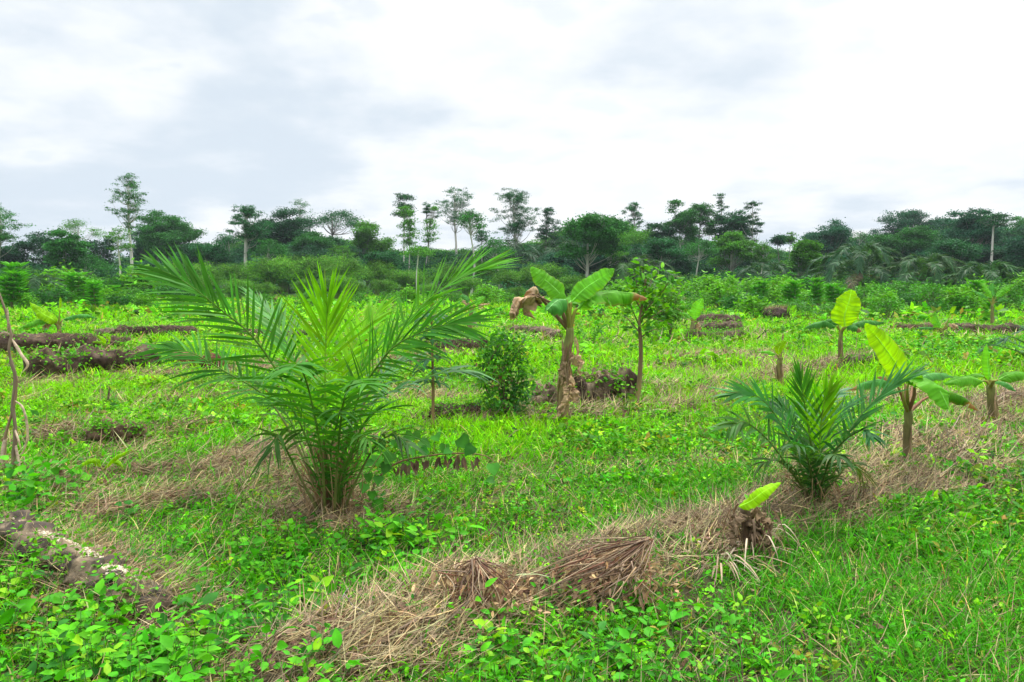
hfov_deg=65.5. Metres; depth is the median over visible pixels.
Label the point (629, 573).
brush heap
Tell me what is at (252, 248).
forest tree
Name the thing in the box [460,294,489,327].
banana plant
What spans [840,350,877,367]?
log
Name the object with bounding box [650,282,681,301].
shrub
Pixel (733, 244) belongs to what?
forest tree
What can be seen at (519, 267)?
forest tree
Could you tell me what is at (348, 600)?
dead twig
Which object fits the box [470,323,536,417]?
vine bush
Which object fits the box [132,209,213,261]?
forest tree
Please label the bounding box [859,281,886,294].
shrub
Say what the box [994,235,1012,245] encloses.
forest tree
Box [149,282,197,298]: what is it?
shrub
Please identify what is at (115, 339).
log
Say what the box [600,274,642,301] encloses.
shrub
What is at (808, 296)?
shrub
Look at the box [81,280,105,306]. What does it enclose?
shrub
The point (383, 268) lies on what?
tree
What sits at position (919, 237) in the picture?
forest tree
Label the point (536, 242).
forest tree
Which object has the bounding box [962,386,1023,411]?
brush heap
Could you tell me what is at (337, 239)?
forest tree
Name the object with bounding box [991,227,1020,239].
forest tree
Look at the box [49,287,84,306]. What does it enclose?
shrub
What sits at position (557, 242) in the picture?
forest tree
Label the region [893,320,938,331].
log
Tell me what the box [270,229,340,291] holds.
forest tree
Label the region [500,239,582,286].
oil palm
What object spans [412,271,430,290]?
bamboo thicket
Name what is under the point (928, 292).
shrub
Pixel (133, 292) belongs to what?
shrub
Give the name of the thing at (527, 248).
forest tree
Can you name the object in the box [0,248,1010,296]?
forest undergrowth
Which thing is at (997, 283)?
shrub
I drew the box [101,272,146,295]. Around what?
shrub
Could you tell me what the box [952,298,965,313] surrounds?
shrub
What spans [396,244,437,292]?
forest tree
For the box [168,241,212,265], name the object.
forest tree
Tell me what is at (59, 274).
shrub
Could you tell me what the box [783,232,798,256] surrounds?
forest tree
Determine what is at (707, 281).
shrub
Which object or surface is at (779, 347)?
banana plant
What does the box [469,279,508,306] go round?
shrub
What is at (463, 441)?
trailing vine
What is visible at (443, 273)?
bamboo thicket
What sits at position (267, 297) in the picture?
shrub
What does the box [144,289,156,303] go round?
shrub
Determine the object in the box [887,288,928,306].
shrub
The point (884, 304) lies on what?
shrub
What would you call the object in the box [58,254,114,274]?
tree
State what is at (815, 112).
sky
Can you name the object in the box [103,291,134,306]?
shrub
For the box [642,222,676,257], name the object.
forest tree
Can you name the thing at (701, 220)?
forest tree
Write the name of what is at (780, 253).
forest tree
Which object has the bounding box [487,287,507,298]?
bamboo thicket
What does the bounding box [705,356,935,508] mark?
oil palm
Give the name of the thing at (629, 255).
forest tree
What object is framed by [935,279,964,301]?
shrub
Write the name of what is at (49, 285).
shrub
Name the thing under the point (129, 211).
forest tree
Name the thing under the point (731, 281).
shrub
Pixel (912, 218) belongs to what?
forest tree
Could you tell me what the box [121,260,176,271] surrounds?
forest tree
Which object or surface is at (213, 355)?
log
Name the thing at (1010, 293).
shrub
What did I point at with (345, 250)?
forest tree
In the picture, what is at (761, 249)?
forest tree
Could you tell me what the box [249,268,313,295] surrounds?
bamboo thicket
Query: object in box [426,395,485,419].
brush pile
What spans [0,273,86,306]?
shrub
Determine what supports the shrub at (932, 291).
on the ground at (698, 576)
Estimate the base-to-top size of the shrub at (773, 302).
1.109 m
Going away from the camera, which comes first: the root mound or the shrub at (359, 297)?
the root mound
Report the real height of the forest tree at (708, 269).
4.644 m
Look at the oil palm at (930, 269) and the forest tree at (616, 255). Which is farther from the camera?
the forest tree at (616, 255)
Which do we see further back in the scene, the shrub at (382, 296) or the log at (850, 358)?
the shrub at (382, 296)
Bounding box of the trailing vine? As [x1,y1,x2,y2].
[359,429,499,512]
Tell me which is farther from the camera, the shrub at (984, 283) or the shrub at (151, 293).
the shrub at (151, 293)
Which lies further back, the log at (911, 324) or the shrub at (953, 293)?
the shrub at (953, 293)
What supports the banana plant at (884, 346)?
on the ground at (698, 576)
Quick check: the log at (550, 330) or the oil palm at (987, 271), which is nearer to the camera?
the log at (550, 330)
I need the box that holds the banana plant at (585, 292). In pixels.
[509,267,646,422]
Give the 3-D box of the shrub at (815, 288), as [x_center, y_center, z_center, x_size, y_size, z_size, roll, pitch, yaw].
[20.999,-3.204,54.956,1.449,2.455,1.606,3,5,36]
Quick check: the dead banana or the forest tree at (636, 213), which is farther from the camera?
the forest tree at (636, 213)
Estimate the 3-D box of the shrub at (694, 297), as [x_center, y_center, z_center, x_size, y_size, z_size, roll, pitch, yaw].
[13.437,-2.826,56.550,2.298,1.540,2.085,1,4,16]
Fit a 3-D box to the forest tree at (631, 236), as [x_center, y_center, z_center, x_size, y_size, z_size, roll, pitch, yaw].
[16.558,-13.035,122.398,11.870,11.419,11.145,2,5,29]
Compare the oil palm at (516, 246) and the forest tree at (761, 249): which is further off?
the oil palm at (516, 246)
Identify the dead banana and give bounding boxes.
[702,482,803,569]
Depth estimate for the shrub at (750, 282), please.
71.97 m
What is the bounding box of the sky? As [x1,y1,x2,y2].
[0,0,1023,264]
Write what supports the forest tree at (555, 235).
on the ground at (698, 576)
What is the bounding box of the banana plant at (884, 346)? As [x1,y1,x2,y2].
[850,323,978,463]
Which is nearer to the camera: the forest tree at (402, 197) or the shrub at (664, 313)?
the shrub at (664, 313)
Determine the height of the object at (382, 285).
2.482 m
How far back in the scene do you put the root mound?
37.84 m
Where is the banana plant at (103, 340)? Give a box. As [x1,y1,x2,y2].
[92,335,110,345]
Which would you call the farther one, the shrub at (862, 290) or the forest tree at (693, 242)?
the forest tree at (693, 242)
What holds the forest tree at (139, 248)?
on the ground at (698, 576)
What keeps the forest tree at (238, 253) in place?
on the ground at (698, 576)
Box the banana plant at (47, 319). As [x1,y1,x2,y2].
[18,297,96,332]
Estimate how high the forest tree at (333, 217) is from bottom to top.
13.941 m
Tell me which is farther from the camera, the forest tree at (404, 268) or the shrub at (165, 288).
the forest tree at (404, 268)
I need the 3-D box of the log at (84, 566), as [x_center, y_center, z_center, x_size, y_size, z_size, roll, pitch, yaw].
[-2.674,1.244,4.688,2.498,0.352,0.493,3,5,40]
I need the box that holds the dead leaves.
[0,351,1023,681]
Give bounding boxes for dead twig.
[333,588,363,620]
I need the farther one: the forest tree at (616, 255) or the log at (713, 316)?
the forest tree at (616, 255)
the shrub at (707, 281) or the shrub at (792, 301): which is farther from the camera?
the shrub at (707, 281)
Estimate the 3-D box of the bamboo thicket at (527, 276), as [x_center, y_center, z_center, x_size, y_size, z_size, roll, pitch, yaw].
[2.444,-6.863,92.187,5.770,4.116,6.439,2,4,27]
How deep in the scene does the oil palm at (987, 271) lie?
69.10 m
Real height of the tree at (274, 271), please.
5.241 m
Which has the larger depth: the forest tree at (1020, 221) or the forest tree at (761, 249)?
the forest tree at (1020, 221)
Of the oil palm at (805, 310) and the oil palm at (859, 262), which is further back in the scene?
the oil palm at (859, 262)
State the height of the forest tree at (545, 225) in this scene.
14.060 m
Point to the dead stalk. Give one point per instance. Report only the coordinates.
(16, 442)
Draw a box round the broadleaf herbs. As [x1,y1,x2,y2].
[0,332,1023,681]
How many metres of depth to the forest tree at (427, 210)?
123.86 m
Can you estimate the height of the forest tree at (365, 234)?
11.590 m
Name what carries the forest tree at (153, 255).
on the ground at (698, 576)
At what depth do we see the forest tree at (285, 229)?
126.88 m
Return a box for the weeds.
[0,290,1023,681]
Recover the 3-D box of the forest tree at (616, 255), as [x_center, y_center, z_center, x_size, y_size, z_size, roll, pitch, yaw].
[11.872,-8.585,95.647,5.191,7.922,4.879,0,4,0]
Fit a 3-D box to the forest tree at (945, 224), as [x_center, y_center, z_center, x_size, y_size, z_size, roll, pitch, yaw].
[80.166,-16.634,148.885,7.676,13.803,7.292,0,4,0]
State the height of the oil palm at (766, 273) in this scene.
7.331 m
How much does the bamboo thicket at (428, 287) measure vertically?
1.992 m
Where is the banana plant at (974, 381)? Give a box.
[944,344,1023,423]
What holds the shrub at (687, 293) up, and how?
on the ground at (698, 576)
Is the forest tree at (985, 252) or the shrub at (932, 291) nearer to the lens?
the shrub at (932, 291)
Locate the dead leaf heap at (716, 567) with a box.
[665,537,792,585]
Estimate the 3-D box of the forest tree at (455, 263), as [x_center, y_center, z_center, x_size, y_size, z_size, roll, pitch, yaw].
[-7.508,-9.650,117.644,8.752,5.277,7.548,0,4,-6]
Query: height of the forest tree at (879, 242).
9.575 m
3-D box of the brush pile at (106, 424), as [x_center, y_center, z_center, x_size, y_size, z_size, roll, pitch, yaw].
[-4.179,0.934,8.370,0.800,0.434,0.511,-1,4,-16]
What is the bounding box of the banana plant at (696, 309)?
[677,298,703,331]
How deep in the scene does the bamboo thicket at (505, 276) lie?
93.16 m
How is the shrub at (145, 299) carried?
on the ground at (698, 576)
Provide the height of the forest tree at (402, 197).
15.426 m
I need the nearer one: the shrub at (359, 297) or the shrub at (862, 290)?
the shrub at (862, 290)
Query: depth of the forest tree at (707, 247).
98.95 m
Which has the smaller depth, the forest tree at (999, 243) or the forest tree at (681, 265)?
the forest tree at (681, 265)
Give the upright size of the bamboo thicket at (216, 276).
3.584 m
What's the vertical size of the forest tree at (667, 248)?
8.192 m
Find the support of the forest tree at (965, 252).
on the ground at (698, 576)
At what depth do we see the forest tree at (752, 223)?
120.99 m
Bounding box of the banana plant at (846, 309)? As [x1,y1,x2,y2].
[805,290,885,363]
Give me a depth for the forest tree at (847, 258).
107.21 m
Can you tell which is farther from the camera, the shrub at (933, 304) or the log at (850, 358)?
the shrub at (933, 304)
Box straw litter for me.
[0,306,1023,681]
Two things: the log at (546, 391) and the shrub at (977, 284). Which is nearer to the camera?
the log at (546, 391)
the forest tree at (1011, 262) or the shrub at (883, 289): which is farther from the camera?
the forest tree at (1011, 262)
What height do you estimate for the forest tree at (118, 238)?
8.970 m
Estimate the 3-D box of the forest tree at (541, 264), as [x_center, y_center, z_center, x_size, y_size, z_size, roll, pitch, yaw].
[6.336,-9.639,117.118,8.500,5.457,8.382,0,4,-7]
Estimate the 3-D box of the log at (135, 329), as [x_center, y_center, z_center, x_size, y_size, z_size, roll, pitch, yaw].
[-11.515,-0.358,25.656,2.893,0.638,0.977,0,4,0]
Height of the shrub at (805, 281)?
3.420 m
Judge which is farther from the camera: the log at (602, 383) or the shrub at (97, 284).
the shrub at (97, 284)
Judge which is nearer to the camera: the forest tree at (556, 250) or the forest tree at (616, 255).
the forest tree at (616, 255)
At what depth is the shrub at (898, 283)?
65.47 m
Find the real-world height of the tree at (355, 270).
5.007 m
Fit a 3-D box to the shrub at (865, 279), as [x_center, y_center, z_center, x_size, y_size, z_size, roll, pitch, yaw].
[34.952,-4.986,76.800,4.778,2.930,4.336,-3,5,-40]
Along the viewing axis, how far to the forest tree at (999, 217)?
107.06 m
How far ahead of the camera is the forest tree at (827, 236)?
129.75 m
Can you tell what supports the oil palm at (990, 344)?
on the ground at (698, 576)
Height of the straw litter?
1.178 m
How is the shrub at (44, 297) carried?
on the ground at (698, 576)
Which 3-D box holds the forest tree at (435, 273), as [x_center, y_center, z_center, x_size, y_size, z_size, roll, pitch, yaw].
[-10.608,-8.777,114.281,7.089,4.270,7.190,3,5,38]
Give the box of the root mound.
[761,302,789,318]
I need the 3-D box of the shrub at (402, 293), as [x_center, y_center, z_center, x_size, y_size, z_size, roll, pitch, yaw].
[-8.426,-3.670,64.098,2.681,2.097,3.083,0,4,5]
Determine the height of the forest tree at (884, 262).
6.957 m
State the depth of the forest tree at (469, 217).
99.07 m
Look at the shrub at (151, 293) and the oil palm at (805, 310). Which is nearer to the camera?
the oil palm at (805, 310)
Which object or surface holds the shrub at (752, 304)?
on the ground at (698, 576)
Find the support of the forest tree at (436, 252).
on the ground at (698, 576)
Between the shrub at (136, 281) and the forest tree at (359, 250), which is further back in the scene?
the forest tree at (359, 250)
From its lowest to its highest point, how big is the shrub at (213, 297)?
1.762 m
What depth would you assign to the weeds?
7.68 m
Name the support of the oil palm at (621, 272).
on the ground at (698, 576)
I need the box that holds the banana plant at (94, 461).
[75,449,131,475]
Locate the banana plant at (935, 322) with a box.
[915,306,963,340]
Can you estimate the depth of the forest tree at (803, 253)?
86.65 m
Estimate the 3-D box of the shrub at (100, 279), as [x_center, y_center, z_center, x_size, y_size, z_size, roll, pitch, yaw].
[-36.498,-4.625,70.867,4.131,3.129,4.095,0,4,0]
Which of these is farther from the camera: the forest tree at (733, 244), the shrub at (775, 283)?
the forest tree at (733, 244)
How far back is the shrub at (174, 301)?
55.83 m
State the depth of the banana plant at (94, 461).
6.92 m
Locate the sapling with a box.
[610,257,686,400]
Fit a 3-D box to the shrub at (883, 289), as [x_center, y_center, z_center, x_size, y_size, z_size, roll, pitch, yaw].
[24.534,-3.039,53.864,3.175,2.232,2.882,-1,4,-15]
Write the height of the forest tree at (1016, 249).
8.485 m
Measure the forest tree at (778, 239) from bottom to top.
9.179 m
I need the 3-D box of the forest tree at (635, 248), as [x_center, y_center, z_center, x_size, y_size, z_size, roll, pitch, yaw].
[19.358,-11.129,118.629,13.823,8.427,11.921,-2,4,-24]
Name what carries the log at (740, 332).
on the ground at (698, 576)
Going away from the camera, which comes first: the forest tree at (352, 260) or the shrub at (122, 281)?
the shrub at (122, 281)
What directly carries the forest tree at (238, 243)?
on the ground at (698, 576)
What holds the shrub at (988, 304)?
on the ground at (698, 576)
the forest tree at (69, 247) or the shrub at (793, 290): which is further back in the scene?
the forest tree at (69, 247)
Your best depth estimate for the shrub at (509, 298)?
61.78 m
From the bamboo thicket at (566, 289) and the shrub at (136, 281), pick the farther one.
the bamboo thicket at (566, 289)
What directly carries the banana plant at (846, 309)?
on the ground at (698, 576)
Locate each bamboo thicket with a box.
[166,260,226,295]
[181,274,213,291]
[199,268,227,289]
[220,287,244,299]
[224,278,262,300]
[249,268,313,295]
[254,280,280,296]
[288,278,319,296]
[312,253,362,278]
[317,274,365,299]
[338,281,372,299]
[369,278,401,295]
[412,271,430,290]
[419,283,439,295]
[424,263,467,297]
[446,276,492,296]
[462,259,497,292]
[487,268,524,295]
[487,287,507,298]
[506,285,526,296]
[511,264,559,286]
[514,261,573,297]
[556,274,586,290]
[557,277,575,295]
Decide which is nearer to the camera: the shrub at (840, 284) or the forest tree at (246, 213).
the shrub at (840, 284)
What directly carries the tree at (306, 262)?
on the ground at (698, 576)
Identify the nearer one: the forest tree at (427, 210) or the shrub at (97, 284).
the shrub at (97, 284)
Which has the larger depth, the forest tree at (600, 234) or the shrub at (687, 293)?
the forest tree at (600, 234)
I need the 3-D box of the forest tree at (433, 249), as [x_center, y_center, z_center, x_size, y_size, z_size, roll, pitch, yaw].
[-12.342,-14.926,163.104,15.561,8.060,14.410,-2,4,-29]
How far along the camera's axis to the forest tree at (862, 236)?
138.66 m
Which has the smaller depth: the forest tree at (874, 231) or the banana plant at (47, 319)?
the banana plant at (47, 319)
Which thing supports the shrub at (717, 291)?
on the ground at (698, 576)
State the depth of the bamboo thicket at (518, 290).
82.28 m
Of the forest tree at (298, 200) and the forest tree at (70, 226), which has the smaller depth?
the forest tree at (70, 226)
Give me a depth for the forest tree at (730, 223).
124.19 m
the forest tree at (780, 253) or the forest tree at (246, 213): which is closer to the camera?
the forest tree at (246, 213)
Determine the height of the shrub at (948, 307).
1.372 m
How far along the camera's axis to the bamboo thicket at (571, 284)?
78.70 m
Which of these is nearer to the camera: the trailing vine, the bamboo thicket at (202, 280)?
the trailing vine
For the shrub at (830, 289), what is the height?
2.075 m
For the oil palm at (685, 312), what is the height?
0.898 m
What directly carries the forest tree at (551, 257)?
on the ground at (698, 576)
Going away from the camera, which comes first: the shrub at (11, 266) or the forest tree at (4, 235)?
the shrub at (11, 266)
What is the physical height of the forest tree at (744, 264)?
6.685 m
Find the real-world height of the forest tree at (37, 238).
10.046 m
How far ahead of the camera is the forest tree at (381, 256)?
98.78 m
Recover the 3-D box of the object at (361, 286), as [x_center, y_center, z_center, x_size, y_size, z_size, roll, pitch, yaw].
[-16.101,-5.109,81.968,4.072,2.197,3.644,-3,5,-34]
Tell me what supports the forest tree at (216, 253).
on the ground at (698, 576)
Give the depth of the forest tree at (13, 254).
118.85 m
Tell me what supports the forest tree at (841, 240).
on the ground at (698, 576)
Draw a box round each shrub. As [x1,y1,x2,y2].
[0,261,32,297]
[0,270,30,308]
[10,289,42,308]
[26,285,75,307]
[34,262,91,288]
[39,278,71,302]
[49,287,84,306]
[58,271,93,299]
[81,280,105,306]
[88,286,135,306]
[89,279,104,290]
[91,272,120,297]
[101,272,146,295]
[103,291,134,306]
[104,272,145,297]
[105,258,170,299]
[106,284,120,293]
[123,284,156,303]
[134,291,155,306]
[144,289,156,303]
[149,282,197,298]
[166,297,184,305]
[195,289,225,303]
[197,292,206,305]
[257,293,278,304]
[295,287,320,304]
[344,288,369,303]
[372,289,404,303]
[393,282,422,303]
[424,291,433,304]
[439,289,462,302]
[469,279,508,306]
[497,290,517,304]
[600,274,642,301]
[631,262,707,334]
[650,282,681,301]
[680,268,731,306]
[681,287,695,300]
[682,300,706,310]
[687,292,708,306]
[695,279,743,309]
[703,271,745,296]
[712,289,770,312]
[729,293,773,317]
[730,272,771,296]
[750,280,770,302]
[759,269,823,289]
[762,300,779,306]
[764,278,812,303]
[765,271,805,296]
[778,296,812,314]
[779,279,804,305]
[803,277,836,305]
[804,277,825,308]
[815,302,835,314]
[822,283,847,304]
[825,277,854,289]
[838,283,883,309]
[855,274,891,289]
[857,280,897,309]
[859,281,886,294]
[862,287,906,311]
[866,294,909,318]
[887,277,927,298]
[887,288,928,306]
[892,273,952,293]
[907,282,942,303]
[911,280,951,305]
[927,296,946,314]
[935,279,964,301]
[936,279,988,313]
[938,293,981,314]
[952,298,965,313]
[958,277,1007,297]
[958,279,988,308]
[960,274,1002,301]
[974,278,1023,309]
[983,302,990,310]
[1003,274,1023,300]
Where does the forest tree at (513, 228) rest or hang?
on the ground at (698, 576)
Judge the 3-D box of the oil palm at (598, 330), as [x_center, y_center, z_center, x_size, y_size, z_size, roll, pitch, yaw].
[2.145,-0.057,20.180,1.470,0.754,1.776,0,4,0]
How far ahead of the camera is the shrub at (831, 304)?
39.30 m
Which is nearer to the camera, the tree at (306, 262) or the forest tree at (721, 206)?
the tree at (306, 262)
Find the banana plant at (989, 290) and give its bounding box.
[973,282,1013,324]
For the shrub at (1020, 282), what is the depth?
63.17 m
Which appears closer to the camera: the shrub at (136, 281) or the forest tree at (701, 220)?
the shrub at (136, 281)
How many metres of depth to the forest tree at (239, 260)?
116.17 m
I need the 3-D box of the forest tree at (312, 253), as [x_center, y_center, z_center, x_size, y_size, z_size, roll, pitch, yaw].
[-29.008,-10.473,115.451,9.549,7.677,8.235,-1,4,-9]
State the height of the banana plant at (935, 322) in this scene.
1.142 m
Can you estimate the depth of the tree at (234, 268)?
96.71 m
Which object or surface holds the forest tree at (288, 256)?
on the ground at (698, 576)
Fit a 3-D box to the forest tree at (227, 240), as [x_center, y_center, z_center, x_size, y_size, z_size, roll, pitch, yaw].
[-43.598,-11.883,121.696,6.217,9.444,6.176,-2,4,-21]
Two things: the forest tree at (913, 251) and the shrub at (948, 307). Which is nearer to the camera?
the shrub at (948, 307)
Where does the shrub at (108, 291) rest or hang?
on the ground at (698, 576)
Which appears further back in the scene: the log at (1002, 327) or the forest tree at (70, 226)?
the forest tree at (70, 226)
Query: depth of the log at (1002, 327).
28.18 m
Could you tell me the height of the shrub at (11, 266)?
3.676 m
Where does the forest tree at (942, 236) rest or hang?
on the ground at (698, 576)
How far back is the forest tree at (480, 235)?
107.10 m
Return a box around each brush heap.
[367,556,573,646]
[496,534,708,630]
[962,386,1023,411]
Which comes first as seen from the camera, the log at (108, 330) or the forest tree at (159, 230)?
the log at (108, 330)
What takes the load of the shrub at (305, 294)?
on the ground at (698, 576)
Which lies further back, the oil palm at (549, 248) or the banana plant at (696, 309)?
the oil palm at (549, 248)
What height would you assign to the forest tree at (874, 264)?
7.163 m
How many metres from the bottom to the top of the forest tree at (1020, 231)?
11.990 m
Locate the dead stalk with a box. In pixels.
[0,293,28,471]
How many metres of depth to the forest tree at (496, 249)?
102.58 m
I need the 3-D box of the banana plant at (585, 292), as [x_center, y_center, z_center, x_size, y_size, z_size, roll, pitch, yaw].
[0.784,0.050,10.011,1.592,1.960,0.870,-2,4,-27]
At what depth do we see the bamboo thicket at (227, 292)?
81.80 m
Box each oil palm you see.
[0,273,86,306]
[120,243,523,519]
[442,237,543,290]
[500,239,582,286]
[574,324,623,344]
[584,253,687,290]
[642,325,680,339]
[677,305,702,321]
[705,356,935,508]
[723,261,812,300]
[787,298,833,316]
[802,242,921,290]
[869,252,980,300]
[927,259,1023,302]
[976,326,1023,354]
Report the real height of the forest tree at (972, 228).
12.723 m
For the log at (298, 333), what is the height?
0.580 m
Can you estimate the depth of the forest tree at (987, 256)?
110.30 m
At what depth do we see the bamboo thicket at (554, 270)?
92.22 m
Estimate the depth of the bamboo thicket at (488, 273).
102.55 m
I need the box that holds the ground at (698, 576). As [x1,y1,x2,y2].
[0,278,1023,681]
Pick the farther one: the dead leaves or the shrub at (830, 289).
the shrub at (830, 289)
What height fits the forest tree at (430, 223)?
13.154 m
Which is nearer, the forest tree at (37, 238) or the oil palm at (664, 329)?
the oil palm at (664, 329)
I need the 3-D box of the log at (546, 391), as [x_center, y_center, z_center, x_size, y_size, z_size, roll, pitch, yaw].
[0.645,0.769,11.391,1.080,0.603,0.747,-2,4,-28]
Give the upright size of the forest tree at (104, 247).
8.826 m
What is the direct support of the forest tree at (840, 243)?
on the ground at (698, 576)
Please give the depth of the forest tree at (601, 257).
108.18 m
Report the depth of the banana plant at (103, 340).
20.73 m
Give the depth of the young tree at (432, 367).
9.50 m
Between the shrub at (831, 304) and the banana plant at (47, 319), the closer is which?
the banana plant at (47, 319)
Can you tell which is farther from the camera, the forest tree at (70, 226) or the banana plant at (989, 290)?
the forest tree at (70, 226)
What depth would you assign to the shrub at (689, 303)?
51.41 m
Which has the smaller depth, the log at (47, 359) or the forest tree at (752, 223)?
the log at (47, 359)
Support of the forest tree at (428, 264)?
on the ground at (698, 576)
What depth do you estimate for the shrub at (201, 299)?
53.71 m
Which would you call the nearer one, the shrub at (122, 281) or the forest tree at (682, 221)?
the shrub at (122, 281)
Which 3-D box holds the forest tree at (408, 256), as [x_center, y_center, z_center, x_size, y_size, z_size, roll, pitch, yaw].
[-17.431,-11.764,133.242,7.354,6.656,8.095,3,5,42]
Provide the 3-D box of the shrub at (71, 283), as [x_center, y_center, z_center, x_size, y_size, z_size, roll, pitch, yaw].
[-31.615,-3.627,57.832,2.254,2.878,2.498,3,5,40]
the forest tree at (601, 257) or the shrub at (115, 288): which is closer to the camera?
the shrub at (115, 288)
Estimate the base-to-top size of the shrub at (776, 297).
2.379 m
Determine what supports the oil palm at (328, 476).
on the ground at (698, 576)
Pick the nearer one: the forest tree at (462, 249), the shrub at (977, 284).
the shrub at (977, 284)
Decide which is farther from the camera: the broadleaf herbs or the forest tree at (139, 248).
the forest tree at (139, 248)
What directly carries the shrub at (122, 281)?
on the ground at (698, 576)
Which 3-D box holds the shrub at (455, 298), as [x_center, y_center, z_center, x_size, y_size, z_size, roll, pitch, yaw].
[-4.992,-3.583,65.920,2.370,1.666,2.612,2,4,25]
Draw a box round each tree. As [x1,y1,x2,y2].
[0,204,35,257]
[0,240,43,270]
[22,228,59,272]
[41,228,94,271]
[52,218,104,240]
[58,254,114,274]
[83,236,119,277]
[101,225,135,275]
[104,172,148,276]
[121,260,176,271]
[126,228,153,261]
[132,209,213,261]
[149,250,168,261]
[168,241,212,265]
[186,243,236,269]
[209,232,242,255]
[211,262,262,296]
[223,204,274,293]
[228,241,243,250]
[228,255,264,281]
[230,246,266,290]
[236,254,306,295]
[238,206,321,288]
[242,238,288,256]
[244,238,292,260]
[265,246,307,291]
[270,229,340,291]
[272,253,341,293]
[279,234,349,289]
[286,243,334,282]
[289,198,317,220]
[313,255,366,283]
[316,209,361,235]
[320,256,380,296]
[326,245,355,290]
[339,219,396,283]
[354,248,368,288]
[354,252,372,289]
[358,250,402,282]
[360,258,401,294]
[379,269,431,289]
[390,193,418,262]
[393,257,414,291]
[394,205,422,270]
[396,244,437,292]
[396,252,417,261]
[402,258,425,266]
[407,244,463,287]
[409,313,455,424]
[413,259,446,286]
[418,206,441,281]
[421,201,441,283]
[425,267,460,286]
[432,186,475,287]
[432,248,459,255]
[448,258,468,291]
[452,247,471,253]
[454,208,487,295]
[471,237,517,294]
[472,230,490,290]
[488,188,542,285]
[507,263,532,271]
[519,243,543,254]
[521,238,550,247]
[527,207,563,249]
[533,239,566,258]
[534,260,568,276]
[539,230,568,245]
[539,251,603,273]
[542,243,589,270]
[554,210,632,277]
[559,245,638,276]
[590,248,656,277]
[591,221,659,246]
[593,249,628,265]
[618,202,645,246]
[627,236,677,274]
[635,235,686,273]
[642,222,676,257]
[651,250,703,277]
[659,199,701,249]
[677,235,709,257]
[681,238,719,279]
[683,202,720,257]
[689,262,719,281]
[705,252,758,273]
[707,230,760,270]
[708,209,750,255]
[713,193,729,257]
[737,200,765,252]
[747,241,776,273]
[755,247,785,260]
[766,234,788,261]
[776,237,827,278]
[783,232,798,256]
[797,217,861,254]
[826,250,883,276]
[830,240,856,278]
[836,224,858,246]
[848,231,872,244]
[861,245,892,276]
[864,247,898,280]
[865,224,942,268]
[866,228,884,235]
[866,240,889,248]
[877,208,941,235]
[882,248,958,278]
[918,237,984,268]
[928,215,955,230]
[934,207,1015,245]
[936,231,975,241]
[959,240,1005,274]
[968,212,1018,262]
[974,242,1012,262]
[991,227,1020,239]
[991,246,1023,271]
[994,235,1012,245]
[1000,234,1023,275]
[1001,224,1023,245]
[1004,215,1023,239]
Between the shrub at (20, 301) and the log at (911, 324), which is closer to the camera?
the log at (911, 324)
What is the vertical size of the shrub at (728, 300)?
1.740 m
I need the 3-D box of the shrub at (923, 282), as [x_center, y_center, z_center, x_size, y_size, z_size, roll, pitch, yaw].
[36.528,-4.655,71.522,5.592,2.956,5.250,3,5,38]
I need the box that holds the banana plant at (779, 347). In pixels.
[758,333,786,384]
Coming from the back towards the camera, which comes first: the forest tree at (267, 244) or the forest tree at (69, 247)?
the forest tree at (267, 244)
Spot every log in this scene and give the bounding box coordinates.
[0,327,99,354]
[0,492,193,624]
[18,336,172,379]
[94,327,114,336]
[97,332,132,348]
[111,320,198,337]
[165,351,227,368]
[239,327,308,338]
[434,332,489,351]
[509,322,564,338]
[519,374,583,404]
[556,360,650,403]
[682,326,745,340]
[694,318,747,332]
[696,311,741,322]
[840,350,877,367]
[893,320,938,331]
[951,320,1021,332]
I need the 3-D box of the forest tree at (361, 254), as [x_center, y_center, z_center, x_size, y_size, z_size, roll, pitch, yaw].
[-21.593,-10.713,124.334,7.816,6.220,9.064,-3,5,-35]
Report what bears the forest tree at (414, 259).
on the ground at (698, 576)
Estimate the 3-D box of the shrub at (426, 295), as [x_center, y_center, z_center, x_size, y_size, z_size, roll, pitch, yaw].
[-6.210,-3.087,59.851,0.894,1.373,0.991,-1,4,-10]
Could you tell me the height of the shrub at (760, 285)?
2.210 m
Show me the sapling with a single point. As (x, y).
(660, 292)
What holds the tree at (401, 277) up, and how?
on the ground at (698, 576)
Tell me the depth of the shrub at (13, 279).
51.52 m
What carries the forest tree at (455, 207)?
on the ground at (698, 576)
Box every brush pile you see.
[75,410,154,443]
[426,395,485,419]
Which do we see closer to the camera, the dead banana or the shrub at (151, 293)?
the dead banana
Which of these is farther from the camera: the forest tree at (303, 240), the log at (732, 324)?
the forest tree at (303, 240)
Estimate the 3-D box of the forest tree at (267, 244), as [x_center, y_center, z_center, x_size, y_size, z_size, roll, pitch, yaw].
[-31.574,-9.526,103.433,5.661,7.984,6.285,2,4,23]

